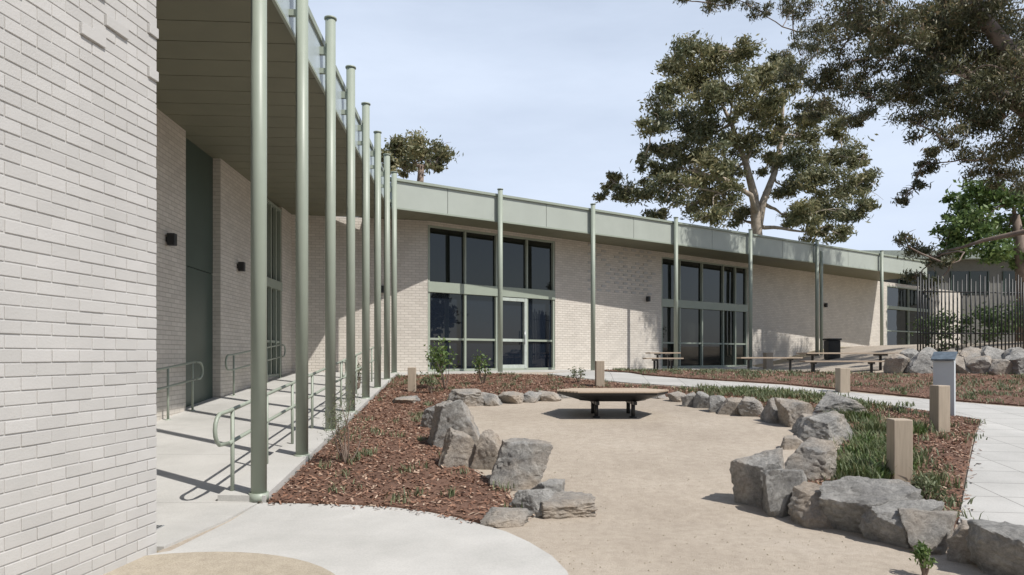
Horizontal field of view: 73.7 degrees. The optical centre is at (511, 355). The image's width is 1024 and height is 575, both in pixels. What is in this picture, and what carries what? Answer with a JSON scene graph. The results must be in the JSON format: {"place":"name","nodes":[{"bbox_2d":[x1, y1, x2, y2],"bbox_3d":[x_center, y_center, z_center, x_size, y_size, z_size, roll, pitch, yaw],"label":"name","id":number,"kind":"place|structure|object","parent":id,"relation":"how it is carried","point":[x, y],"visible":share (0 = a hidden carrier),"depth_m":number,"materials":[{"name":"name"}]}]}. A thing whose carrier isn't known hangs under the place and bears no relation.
{"place":"outdoors","nodes":[
{"label":"outdoors","id":0,"kind":"place"},
{"bbox_2d":[155,503,257,550],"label":"covered walk","id":1,"kind":"structure","parent":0,"point":[181,522],"depth_m":6.59,"materials":[{"name":"concrete"}]},
{"bbox_2d":[155,454,270,502],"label":"covered walk","id":2,"kind":"structure","parent":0,"point":[192,478],"depth_m":8.23,"materials":[{"name":"concrete"}]},
{"bbox_2d":[155,425,309,453],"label":"covered walk","id":3,"kind":"structure","parent":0,"point":[185,439],"depth_m":10.51,"materials":[{"name":"concrete"}]},
{"bbox_2d":[157,405,324,424],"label":"covered walk","id":4,"kind":"structure","parent":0,"point":[203,414],"depth_m":12.69,"materials":[{"name":"concrete"}]},
{"bbox_2d":[194,391,345,404],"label":"covered walk","id":5,"kind":"structure","parent":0,"point":[278,398],"depth_m":14.84,"materials":[{"name":"concrete"}]},
{"bbox_2d":[155,0,390,216],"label":"soffit","id":6,"kind":"structure","parent":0,"point":[203,84],"depth_m":11.53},
{"bbox_2d":[240,380,361,390],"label":"covered walk","id":7,"kind":"structure","parent":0,"point":[275,384],"depth_m":17.41,"materials":[{"name":"concrete"}]},
{"bbox_2d":[269,372,398,379],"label":"covered walk","id":8,"kind":"structure","parent":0,"point":[292,376],"depth_m":19.60,"materials":[{"name":"concrete"}]},
{"bbox_2d":[150,503,567,574],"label":"concrete path","id":9,"kind":"structure","parent":0,"point":[335,539],"depth_m":5.74,"materials":[{"name":"concrete"}]},
{"bbox_2d":[103,552,334,574],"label":"aggregate paving","id":10,"kind":"structure","parent":9,"relation":"on","point":[216,563],"depth_m":5.09,"materials":[{"name":"concrete"}]},
{"bbox_2d":[157,346,851,551],"bbox_3d":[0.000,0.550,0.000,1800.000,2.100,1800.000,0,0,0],"label":"ground","id":11,"kind":"structure","parent":0,"point":[783,360],"depth_m":32.98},
{"bbox_2d":[0,0,154,574],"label":"brick wall","id":12,"kind":"structure","parent":11,"relation":"on","point":[36,390],"depth_m":4.58,"materials":[{"name":"brick"}]},
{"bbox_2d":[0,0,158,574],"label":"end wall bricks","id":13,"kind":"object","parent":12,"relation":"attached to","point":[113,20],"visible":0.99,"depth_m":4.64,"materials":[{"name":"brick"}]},
{"bbox_2d":[156,361,203,419],"bbox_3d":[-6.148,0.698,12.200,0.100,1.191,3.105,0,0,-4],"label":"handrail","id":14,"kind":"object","parent":11,"relation":"on","point":[192,379],"visible":0.52,"depth_m":12.95,"materials":[{"name":"metal"}]},
{"bbox_2d":[225,344,285,395],"bbox_3d":[-6.400,0.318,17.300,0.100,1.310,4.708,0,0,-4],"label":"handrail","id":15,"kind":"object","parent":11,"relation":"on","point":[234,368],"visible":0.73,"depth_m":16.29,"materials":[{"name":"metal"}]},
{"bbox_2d":[218,373,396,502],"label":"walk edge kerb","id":16,"kind":"structure","parent":11,"relation":"on","point":[284,464],"depth_m":8.85,"materials":[{"name":"concrete"}]},
{"bbox_2d":[213,360,345,490],"bbox_3d":[-3.186,0.832,10.400,0.100,1.489,7.113,0,0,-4],"label":"handrail","id":17,"kind":"object","parent":16,"relation":"on","point":[233,438],"visible":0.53,"depth_m":8.54,"materials":[{"name":"metal"}]},
{"bbox_2d":[251,0,883,493],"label":"columns","id":18,"kind":"structure","parent":16,"relation":"on","point":[257,246],"depth_m":10.82,"materials":[{"name":"metal"}]},
{"bbox_2d":[249,15,883,502],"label":"column caps","id":19,"kind":"object","parent":18,"relation":"attached to","point":[255,497],"depth_m":10.79,"materials":[{"name":"green paint"}]},
{"bbox_2d":[342,347,381,393],"bbox_3d":[-3.558,0.379,16.475,0.100,1.388,5.760,0,0,-4],"label":"handrail","id":20,"kind":"object","parent":11,"relation":"on","point":[371,361],"visible":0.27,"depth_m":15.29,"materials":[{"name":"metal"}]},
{"bbox_2d":[381,126,463,181],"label":"gum tree","id":21,"kind":"object","parent":11,"relation":"on","point":[413,149],"visible":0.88,"depth_m":69.96,"materials":[{"name":"green plant"}]},
{"bbox_2d":[155,108,959,420],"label":"brick walls","id":22,"kind":"structure","parent":11,"relation":"on","point":[627,328],"depth_m":22.02,"materials":[{"name":"brick"}]},
{"bbox_2d":[186,138,212,406],"bbox_3d":[-6.614,-1.494,14.213,0.075,5.787,1.850,0,0,-4],"label":"entry panel","id":23,"kind":"object","parent":22,"relation":"attached to","point":[199,254],"visible":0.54,"depth_m":14.39,"materials":[{"name":"metal"}]},
{"bbox_2d":[166,233,827,306],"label":"wall lights","id":24,"kind":"object","parent":22,"relation":"attached to","point":[171,239],"depth_m":16.19,"materials":[{"name":"black metal"}]},
{"bbox_2d":[267,199,927,377],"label":"window frames","id":25,"kind":"structure","parent":22,"relation":"attached to","point":[275,285],"depth_m":23.90,"materials":[{"name":"metal"}]},
{"bbox_2d":[497,297,526,367],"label":"door leaf frames","id":26,"kind":"structure","parent":25,"relation":"in","point":[524,301],"depth_m":24.53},
{"bbox_2d":[267,214,927,365],"bbox_3d":[9.598,-1.845,31.844,42.764,4.890,1.673,0,0,-38],"label":"window glass","id":27,"kind":"object","parent":25,"relation":"in","point":[446,256],"visible":0.69,"depth_m":29.83,"materials":[{"name":"glass"}]},
{"bbox_2d":[588,244,655,294],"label":"proud bricks","id":28,"kind":"object","parent":22,"relation":"attached to","point":[622,271],"visible":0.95,"depth_m":27.61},
{"bbox_2d":[370,209,904,280],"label":"soffit wing rear","id":29,"kind":"structure","parent":22,"relation":"on","point":[739,257],"depth_m":27.47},
{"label":"soffit backing","id":30,"kind":"object","parent":22,"relation":"on","visible":0},
{"bbox_2d":[337,182,447,216],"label":"roof deck","id":31,"kind":"structure","parent":30,"relation":"on","point":[390,202],"depth_m":21.17,"materials":[{"name":"metal"}]},
{"bbox_2d":[272,0,390,201],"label":"gutter wing","id":32,"kind":"structure","parent":31,"relation":"attached to","point":[292,12],"depth_m":10.88,"materials":[{"name":"metal"}]},
{"bbox_2d":[277,0,383,195],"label":"fascia wing","id":33,"kind":"structure","parent":32,"relation":"attached to","point":[316,60],"depth_m":10.80,"materials":[{"name":"metal"}]},
{"bbox_2d":[390,177,927,276],"bbox_3d":[9.614,-4.790,28.967,32.080,0.900,0.260,0,0,-34],"label":"roof edge rear","id":34,"kind":"object","parent":31,"relation":"attached to","point":[542,202],"visible":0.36,"depth_m":24.95,"materials":[{"name":"green paint"}]},
{"bbox_2d":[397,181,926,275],"bbox_3d":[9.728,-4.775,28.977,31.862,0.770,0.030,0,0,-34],"label":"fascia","id":35,"kind":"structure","parent":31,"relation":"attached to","point":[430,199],"depth_m":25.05,"materials":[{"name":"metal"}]},
{"bbox_2d":[592,30,884,244],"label":"gum tree","id":36,"kind":"object","parent":11,"relation":"on","point":[701,69],"visible":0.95,"depth_m":46.44,"materials":[{"name":"green plant"}]},
{"bbox_2d":[672,0,1023,296],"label":"gum tree","id":37,"kind":"object","parent":11,"relation":"on","point":[990,76],"visible":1,"depth_m":23.77,"materials":[{"name":"green plant"}]},
{"bbox_2d":[884,260,1013,342],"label":"walls","id":38,"kind":"structure","parent":11,"relation":"on","point":[994,270],"depth_m":47.00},
{"bbox_2d":[898,271,1003,294],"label":"frames","id":39,"kind":"structure","parent":38,"relation":"attached to","point":[969,280],"depth_m":46.92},
{"bbox_2d":[878,271,1014,294],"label":"windows","id":40,"kind":"structure","parent":39,"relation":"in","point":[959,276],"depth_m":46.97,"materials":[{"name":"glass"}]},
{"bbox_2d":[901,296,1019,351],"bbox_3d":[21.238,-1.158,25.528,14.193,2.820,3.470,0,0,-10],"label":"screening hedge","id":41,"kind":"object","parent":11,"relation":"on","point":[982,322],"visible":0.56,"depth_m":24.50,"materials":[{"name":"green plant"}]},
{"bbox_2d":[928,176,1023,341],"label":"broadleaf tree","id":42,"kind":"object","parent":11,"relation":"on","point":[969,216],"visible":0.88,"depth_m":39.61,"materials":[{"name":"green plant"}]},
{"bbox_2d":[398,366,758,375],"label":"terrace paving","id":43,"kind":"structure","parent":0,"point":[521,371],"depth_m":23.98,"materials":[{"name":"concrete"}]},
{"bbox_2d":[430,292,550,368],"bbox_3d":[-0.641,-0.780,23.911,5.390,2.600,0.036,0,0,-36],"label":"door glass","id":44,"kind":"object","parent":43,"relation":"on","point":[446,315],"visible":0.8,"depth_m":23.70,"materials":[{"name":"glass"}]},
{"bbox_2d":[157,342,1021,574],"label":"sand ground","id":45,"kind":"structure","parent":0,"point":[648,453],"depth_m":7.37,"materials":[{"name":"sand"}]},
{"bbox_2d":[392,395,420,402],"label":"boulder","id":46,"kind":"object","parent":45,"relation":"on","point":[409,399],"visible":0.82,"depth_m":14.16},
{"bbox_2d":[408,367,415,391],"bbox_3d":[-2.355,0.638,16.072,0.187,0.727,0.187,0,0,0],"label":"timber bollard","id":47,"kind":"object","parent":45,"relation":"on","point":[412,379],"visible":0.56,"depth_m":15.98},
{"bbox_2d":[420,406,434,427],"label":"boulder","id":48,"kind":"object","parent":45,"relation":"on","point":[427,418],"visible":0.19,"depth_m":11.35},
{"bbox_2d":[427,400,479,447],"bbox_3d":[-0.858,1.101,10.074,0.860,0.939,0.634,0,0,0],"label":"boulder","id":49,"kind":"object","parent":45,"relation":"on","point":[456,415],"visible":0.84,"depth_m":9.81,"materials":[{"name":"stone"}]},
{"bbox_2d":[438,427,475,467],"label":"boulder","id":50,"kind":"object","parent":45,"relation":"on","point":[459,448],"visible":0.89,"depth_m":8.64,"materials":[{"name":"stone"}]},
{"bbox_2d":[448,388,484,406],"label":"boulder","id":51,"kind":"object","parent":45,"relation":"on","point":[470,397],"visible":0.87,"depth_m":13.98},
{"bbox_2d":[258,372,703,523],"bbox_3d":[0.755,1.100,13.340,8.129,1.139,13.880,0,0,0],"label":"mulch bed","id":52,"kind":"object","parent":45,"relation":"on","point":[339,497],"visible":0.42,"depth_m":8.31,"materials":[{"name":"wood"}]},
{"bbox_2d":[315,379,372,463],"bbox_3d":[-2.169,0.853,8.806,0.703,1.202,0.734,0,0,0],"label":"shrub","id":53,"kind":"object","parent":52,"relation":"on","point":[345,456],"visible":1,"depth_m":8.79,"materials":[{"name":"green plant"}]},
{"bbox_2d":[417,371,440,392],"bbox_3d":[-1.903,0.636,15.753,0.624,0.593,0.529,0,0,0],"label":"shrub","id":54,"kind":"object","parent":52,"relation":"on","point":[430,381],"visible":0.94,"depth_m":15.76,"materials":[{"name":"green plant"}]},
{"bbox_2d":[424,336,458,388],"bbox_3d":[-1.739,0.196,16.527,0.884,1.372,0.931,0,0,-18],"label":"shrub","id":55,"kind":"object","parent":52,"relation":"on","point":[438,359],"visible":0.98,"depth_m":16.41,"materials":[{"name":"green plant"}]},
{"bbox_2d":[471,349,494,383],"bbox_3d":[-0.740,0.315,17.465,0.625,0.973,0.586,0,0,0],"label":"shrub","id":56,"kind":"object","parent":52,"relation":"on","point":[479,361],"visible":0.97,"depth_m":17.45,"materials":[{"name":"green plant"}]},
{"bbox_2d":[317,371,703,507],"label":"groundcover plants","id":57,"kind":"object","parent":52,"relation":"on","point":[451,494],"visible":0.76,"depth_m":10.27,"materials":[{"name":"green plant"}]},
{"bbox_2d":[470,429,501,469],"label":"boulder","id":58,"kind":"object","parent":45,"relation":"on","point":[487,449],"visible":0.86,"depth_m":8.60,"materials":[{"name":"stone"}]},
{"bbox_2d":[482,392,502,405],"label":"boulder","id":59,"kind":"object","parent":45,"relation":"on","point":[490,399],"visible":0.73,"depth_m":14.07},
{"bbox_2d":[480,507,531,527],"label":"boulder","id":60,"kind":"object","parent":45,"relation":"on","point":[501,517],"visible":0.91,"depth_m":6.36,"materials":[{"name":"stone"}]},
{"bbox_2d":[498,391,523,403],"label":"boulder","id":61,"kind":"object","parent":45,"relation":"on","point":[513,397],"visible":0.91,"depth_m":14.38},
{"bbox_2d":[488,438,552,490],"bbox_3d":[0.088,1.319,7.831,0.734,0.712,0.603,0,0,-41],"label":"boulder","id":62,"kind":"object","parent":45,"relation":"on","point":[520,463],"visible":0.86,"depth_m":7.68,"materials":[{"name":"stone"}]},
{"bbox_2d":[509,488,553,517],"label":"boulder","id":63,"kind":"object","parent":45,"relation":"on","point":[530,499],"visible":0.64,"depth_m":6.77,"materials":[{"name":"stone"}]},
{"bbox_2d":[523,391,541,402],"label":"boulder","id":64,"kind":"object","parent":45,"relation":"on","point":[531,397],"visible":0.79,"depth_m":14.54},
{"bbox_2d":[532,478,564,492],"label":"boulder","id":65,"kind":"object","parent":45,"relation":"on","point":[555,485],"visible":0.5,"depth_m":7.03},
{"bbox_2d":[538,390,561,401],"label":"boulder","id":66,"kind":"object","parent":45,"relation":"on","point":[550,396],"visible":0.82,"depth_m":14.70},
{"bbox_2d":[539,491,597,518],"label":"boulder","id":67,"kind":"object","parent":45,"relation":"on","point":[563,504],"visible":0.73,"depth_m":6.66,"materials":[{"name":"stone"}]},
{"bbox_2d":[595,361,603,386],"bbox_3d":[2.194,0.527,17.086,0.216,0.799,0.216,0,0,0],"label":"timber bollard","id":68,"kind":"object","parent":45,"relation":"on","point":[599,373],"visible":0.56,"depth_m":16.98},
{"bbox_2d":[557,388,668,417],"bbox_3d":[1.894,0.902,12.850,2.100,0.525,1.293,0,0,0],"label":"slatted platform bench","id":69,"kind":"object","parent":45,"relation":"on","point":[628,396],"visible":0.97,"depth_m":12.45,"materials":[{"name":"wood"}]},
{"bbox_2d":[540,430,846,571],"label":"pebbles","id":70,"kind":"object","parent":45,"relation":"on","point":[670,521],"visible":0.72,"depth_m":5.86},
{"bbox_2d":[692,391,708,407],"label":"boulder","id":71,"kind":"object","parent":45,"relation":"on","point":[700,399],"visible":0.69,"depth_m":13.72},
{"bbox_2d":[708,395,725,411],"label":"boulder","id":72,"kind":"object","parent":45,"relation":"on","point":[715,402],"visible":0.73,"depth_m":13.19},
{"bbox_2d":[717,397,741,414],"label":"boulder","id":73,"kind":"object","parent":45,"relation":"on","point":[728,406],"visible":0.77,"depth_m":12.90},
{"bbox_2d":[737,396,763,416],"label":"boulder","id":74,"kind":"object","parent":45,"relation":"on","point":[750,407],"visible":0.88,"depth_m":12.68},
{"bbox_2d":[729,448,784,507],"bbox_3d":[2.609,1.357,7.141,0.532,0.791,0.443,0,0,40],"label":"boulder","id":75,"kind":"object","parent":45,"relation":"on","point":[747,476],"visible":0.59,"depth_m":7.05,"materials":[{"name":"stone"}]},
{"bbox_2d":[760,397,779,423],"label":"boulder","id":76,"kind":"object","parent":45,"relation":"on","point":[769,413],"visible":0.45,"depth_m":12.04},
{"bbox_2d":[762,469,806,517],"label":"boulder","id":77,"kind":"object","parent":45,"relation":"on","point":[779,485],"visible":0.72,"depth_m":6.68,"materials":[{"name":"stone"}]},
{"bbox_2d":[780,435,802,449],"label":"boulder","id":78,"kind":"object","parent":45,"relation":"on","point":[791,442],"visible":0.87,"depth_m":9.81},
{"bbox_2d":[774,397,813,427],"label":"boulder","id":79,"kind":"object","parent":45,"relation":"on","point":[790,411],"visible":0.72,"depth_m":11.62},
{"bbox_2d":[787,481,832,528],"bbox_3d":[2.955,1.472,6.460,0.625,0.503,0.449,0,0,0],"label":"boulder","id":80,"kind":"object","parent":45,"relation":"on","point":[805,510],"visible":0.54,"depth_m":6.39,"materials":[{"name":"stone"}]},
{"bbox_2d":[784,437,836,480],"bbox_3d":[3.502,1.315,8.145,0.675,0.658,0.573,0,0,27],"label":"boulder","id":81,"kind":"object","parent":45,"relation":"on","point":[814,458],"visible":0.73,"depth_m":7.98,"materials":[{"name":"stone"}]},
{"bbox_2d":[604,369,1023,406],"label":"mulch bed","id":82,"kind":"object","parent":45,"relation":"on","point":[863,390],"visible":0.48,"depth_m":17.95,"materials":[{"name":"wood"}]},
{"bbox_2d":[607,367,1023,403],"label":"groundcover plants","id":83,"kind":"object","parent":82,"relation":"on","point":[755,375],"visible":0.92,"depth_m":18.43,"materials":[{"name":"green plant"}]},
{"bbox_2d":[793,411,854,445],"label":"boulder","id":84,"kind":"object","parent":45,"relation":"on","point":[832,424],"visible":0.81,"depth_m":10.16,"materials":[{"name":"stone"}]},
{"bbox_2d":[822,338,841,358],"bbox_3d":[13.598,-0.295,28.995,0.580,0.880,0.590,0,0,0],"label":"rubbish bin","id":85,"kind":"object","parent":45,"relation":"on","point":[832,344],"visible":0.94,"depth_m":28.75,"materials":[{"name":"black metal"}]},
{"bbox_2d":[835,368,849,392],"bbox_3d":[7.799,0.645,16.102,0.250,0.712,0.250,0,0,0],"label":"timber bollard","id":86,"kind":"object","parent":45,"relation":"on","point":[842,380],"visible":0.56,"depth_m":15.98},
{"bbox_2d":[707,390,983,530],"bbox_3d":[5.688,1.247,10.920,5.205,0.846,10.840,0,0,0],"label":"mulch bed","id":87,"kind":"object","parent":45,"relation":"on","point":[969,442],"visible":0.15,"depth_m":9.70,"materials":[{"name":"wood"}]},
{"bbox_2d":[671,383,924,415],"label":"groundcover plants","id":88,"kind":"object","parent":87,"relation":"on","point":[739,389],"visible":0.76,"depth_m":15.27,"materials":[{"name":"green plant"}]},
{"bbox_2d":[690,388,988,519],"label":"groundcover plants","id":89,"kind":"object","parent":87,"relation":"on","point":[953,499],"visible":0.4,"depth_m":10.31,"materials":[{"name":"green plant"}]},
{"bbox_2d":[812,391,867,414],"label":"boulder","id":90,"kind":"object","parent":87,"relation":"on","point":[829,401],"visible":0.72,"depth_m":12.19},
{"bbox_2d":[820,406,939,478],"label":"groundcover plants","id":91,"kind":"object","parent":87,"relation":"on","point":[881,469],"visible":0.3,"depth_m":9.17,"materials":[{"name":"green plant"}]},
{"bbox_2d":[886,418,912,481],"bbox_3d":[4.509,1.171,7.945,0.210,0.873,0.210,0,0,7],"label":"timber bollard","id":92,"kind":"object","parent":87,"relation":"on","point":[899,444],"visible":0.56,"depth_m":7.85,"materials":[{"name":"wood"}]},
{"bbox_2d":[911,470,953,501],"bbox_3d":[4.247,1.381,6.973,0.354,0.413,0.370,0,0,0],"label":"shrub","id":93,"kind":"object","parent":87,"relation":"on","point":[923,484],"visible":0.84,"depth_m":6.96,"materials":[{"name":"green plant"}]},
{"bbox_2d":[906,445,967,500],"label":"strap leaf plants","id":94,"kind":"object","parent":87,"relation":"on","point":[938,479],"visible":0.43,"depth_m":7.61,"materials":[{"name":"green plant"}]},
{"bbox_2d":[929,385,949,432],"bbox_3d":[6.895,0.928,11.004,0.209,0.903,0.209,0,0,-6],"label":"timber bollard","id":95,"kind":"object","parent":87,"relation":"on","point":[939,405],"visible":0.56,"depth_m":10.91,"materials":[{"name":"wood"}]},
{"bbox_2d":[931,352,957,415],"bbox_3d":[8.003,0.561,12.642,0.380,1.275,0.250,0,0,43],"label":"lectern sign","id":96,"kind":"object","parent":87,"relation":"on","point":[944,368],"visible":0.71,"depth_m":12.57,"materials":[{"name":"metal"}]},
{"bbox_2d":[796,352,897,371],"bbox_3d":[10.534,0.221,21.500,2.900,0.640,0.742,0,0,-3],"label":"picnic table","id":97,"kind":"object","parent":45,"relation":"on","point":[813,354],"visible":0.96,"depth_m":21.17,"materials":[{"name":"brown wood"}]},
{"bbox_2d":[819,476,922,533],"bbox_3d":[3.233,1.435,6.164,0.604,0.647,0.799,0,0,-40],"label":"boulder","id":98,"kind":"object","parent":45,"relation":"on","point":[845,502],"visible":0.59,"depth_m":6.12,"materials":[{"name":"stone"}]},
{"bbox_2d":[883,354,909,373],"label":"boulder","id":99,"kind":"object","parent":45,"relation":"on","point":[896,363],"visible":0.85,"depth_m":20.29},
{"bbox_2d":[858,499,943,548],"bbox_3d":[3.333,1.473,5.795,0.618,0.495,0.386,0,0,0],"label":"boulder","id":100,"kind":"object","parent":45,"relation":"on","point":[882,523],"visible":0.5,"depth_m":5.76,"materials":[{"name":"stone"}]},
{"bbox_2d":[905,352,932,373],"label":"boulder","id":101,"kind":"object","parent":45,"relation":"on","point":[920,363],"visible":0.79,"depth_m":20.03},
{"bbox_2d":[908,540,937,574],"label":"shrub","id":102,"kind":"object","parent":45,"relation":"on","point":[922,556],"visible":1,"depth_m":4.90,"materials":[{"name":"green plant"}]},
{"bbox_2d":[897,508,957,554],"bbox_3d":[3.473,1.488,5.618,0.543,0.437,0.394,0,0,0],"label":"boulder","id":103,"kind":"object","parent":45,"relation":"on","point":[933,530],"visible":0.85,"depth_m":5.52,"materials":[{"name":"stone"}]},
{"bbox_2d":[945,519,976,564],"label":"boulder","id":104,"kind":"object","parent":45,"relation":"on","point":[958,550],"visible":0.23,"depth_m":5.25,"materials":[{"name":"stone"}]},
{"bbox_2d":[956,354,971,373],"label":"boulder","id":105,"kind":"object","parent":45,"relation":"on","point":[962,367],"visible":0.3,"depth_m":19.73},
{"bbox_2d":[916,273,1023,353],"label":"pole fence","id":106,"kind":"object","parent":45,"relation":"on","point":[1021,293],"visible":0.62,"depth_m":21.50,"materials":[{"name":"black metal"}]},
{"bbox_2d":[959,346,981,362],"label":"boulder","id":107,"kind":"object","parent":45,"relation":"on","point":[968,353],"visible":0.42,"depth_m":19.99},
{"bbox_2d":[965,355,991,373],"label":"boulder","id":108,"kind":"object","parent":45,"relation":"on","point":[978,365],"visible":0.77,"depth_m":19.49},
{"bbox_2d":[980,346,1003,358],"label":"boulder","id":109,"kind":"object","parent":45,"relation":"on","point":[994,353],"visible":0.38,"depth_m":19.84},
{"bbox_2d":[965,519,1023,574],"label":"boulder","id":110,"kind":"object","parent":45,"relation":"on","point":[995,548],"visible":1,"depth_m":4.88,"materials":[{"name":"stone"}]},
{"bbox_2d":[987,359,1012,374],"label":"boulder","id":111,"kind":"object","parent":45,"relation":"on","point":[1001,366],"visible":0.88,"depth_m":19.26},
{"bbox_2d":[1005,352,1023,374],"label":"boulder","id":112,"kind":"object","parent":45,"relation":"on","point":[1016,359],"visible":0.61,"depth_m":19.24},
{"bbox_2d":[308,0,1023,249],"label":"sky","id":113,"kind":"structure","parent":0,"point":[538,98],"materials":[{"name":"blue"}]},
{"bbox_2d":[549,371,1023,524],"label":"concrete path","id":114,"kind":"structure","parent":0,"point":[995,486],"depth_m":9.98,"materials":[{"name":"concrete"}]},
{"bbox_2d":[861,250,990,259],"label":"roof","id":115,"kind":"structure","parent":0,"point":[894,252],"depth_m":46.30,"materials":[{"name":"metal"}]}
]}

